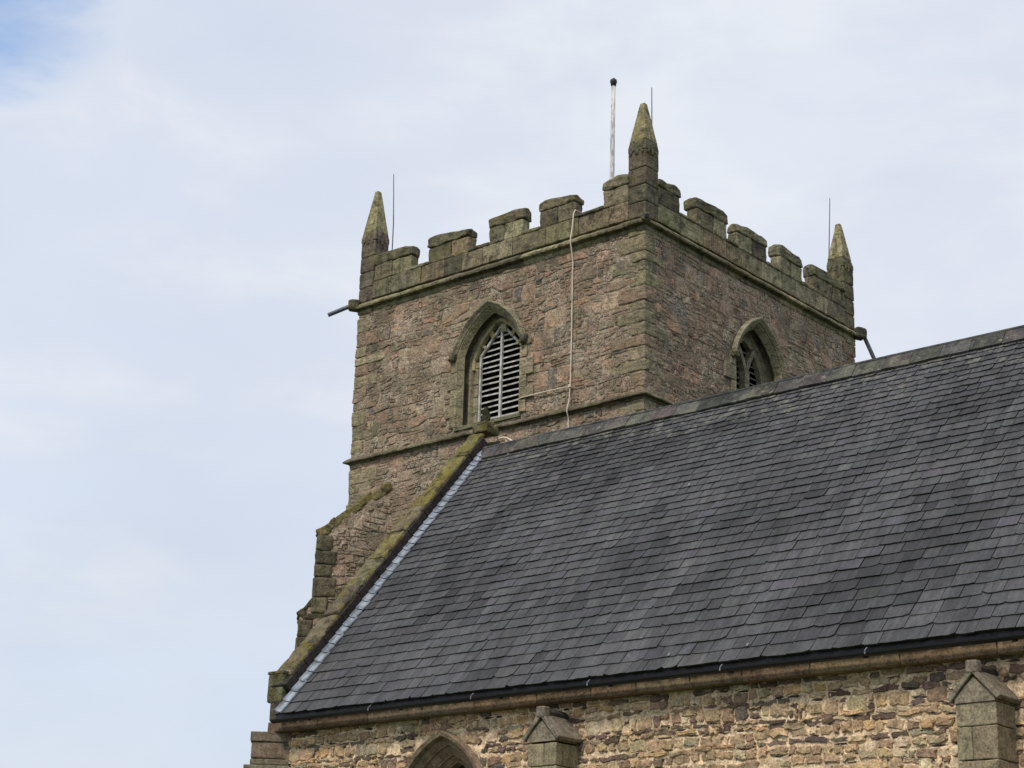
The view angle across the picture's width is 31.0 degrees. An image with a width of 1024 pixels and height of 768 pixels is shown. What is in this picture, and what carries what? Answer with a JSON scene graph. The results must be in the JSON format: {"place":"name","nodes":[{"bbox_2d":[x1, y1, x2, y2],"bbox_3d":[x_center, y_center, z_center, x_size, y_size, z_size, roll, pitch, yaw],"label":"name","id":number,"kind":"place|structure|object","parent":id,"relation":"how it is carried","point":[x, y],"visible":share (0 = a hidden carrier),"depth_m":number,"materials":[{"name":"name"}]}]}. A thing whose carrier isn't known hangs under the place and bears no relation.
{"place":"outdoors","nodes":[
{"label":"outdoors","id":0,"kind":"place"},
{"bbox_2d":[0,0,1023,767],"label":"sky","id":1,"kind":"structure","parent":0,"point":[188,188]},
{"label":"ground","id":2,"kind":"structure","parent":0,"visible":0},
{"bbox_2d":[294,103,875,649],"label":"church tower","id":3,"kind":"structure","parent":2,"relation":"on","point":[458,331],"depth_m":33.87,"materials":[{"name":"stone"}]},
{"bbox_2d":[392,174,393,250],"bbox_3d":[-2.412,-2.894,36.959,0.080,2.900,0.027,-7,-21,25],"label":"lightning rod","id":4,"kind":"object","parent":3,"relation":"on","point":[393,213],"visible":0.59,"depth_m":37.12,"materials":[{"name":"grey metal"}]},
{"bbox_2d":[445,300,535,431],"bbox_3d":[-0.302,-0.353,33.726,2.171,2.434,0.636,-14,-25,38],"label":"belfry window","id":5,"kind":"structure","parent":3,"relation":"in","point":[494,335],"depth_m":33.99,"materials":[{"name":"stone"}]},
{"bbox_2d":[498,437,511,441],"bbox_3d":[-0.090,1.067,32.623,0.375,0.315,0.054,-12,-23,34],"label":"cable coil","id":6,"kind":"object","parent":3,"relation":"attached to","point":[505,438],"visible":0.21,"depth_m":32.65,"materials":[{"name":"beige plastic"}]},
{"bbox_2d":[518,209,579,427],"bbox_3d":[0.649,-0.799,32.849,1.322,4.642,0.346,-14,-25,38],"label":"lightning conductor cable","id":7,"kind":"object","parent":3,"relation":"attached to","point":[569,386],"visible":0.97,"depth_m":32.45,"materials":[{"name":"grey metal"}]},
{"bbox_2d":[610,78,616,178],"bbox_3d":[2.043,-3.842,37.581,0.145,5.350,0.145,-14,-25,38],"label":"flagpole","id":8,"kind":"object","parent":3,"relation":"on","point":[613,82],"visible":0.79,"depth_m":38.02,"materials":[{"name":"white metal"}]},
{"bbox_2d":[651,87,651,121],"bbox_3d":[2.497,-4.060,32.923,0.021,2.760,0.030,-7,-21,25],"label":"lightning rod","id":9,"kind":"object","parent":3,"relation":"on","point":[651,104],"visible":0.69,"depth_m":33.25,"materials":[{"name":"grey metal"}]},
{"bbox_2d":[725,317,790,391],"bbox_3d":[4.415,-0.072,34.037,0.669,2.373,2.162,-14,-25,38],"label":"belfry window","id":10,"kind":"structure","parent":3,"relation":"in","point":[755,346],"depth_m":34.42,"materials":[{"name":"stone"}]},
{"bbox_2d":[828,198,829,255],"bbox_3d":[6.516,-2.433,37.735,0.024,3.041,0.119,-16,-26,42],"label":"lightning rod","id":11,"kind":"object","parent":3,"relation":"attached to","point":[829,227],"visible":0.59,"depth_m":38.00,"materials":[{"name":"grey metal"}]},
{"bbox_2d":[243,325,1023,767],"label":"church aisle","id":12,"kind":"object","parent":2,"relation":"on","point":[821,569],"visible":1,"depth_m":24.25,"materials":[{"name":"stone"}]},
{"bbox_2d":[404,730,483,767],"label":"aisle window","id":13,"kind":"structure","parent":12,"relation":"in","point":[444,749],"depth_m":24.93,"materials":[{"name":"stone"}]}
]}

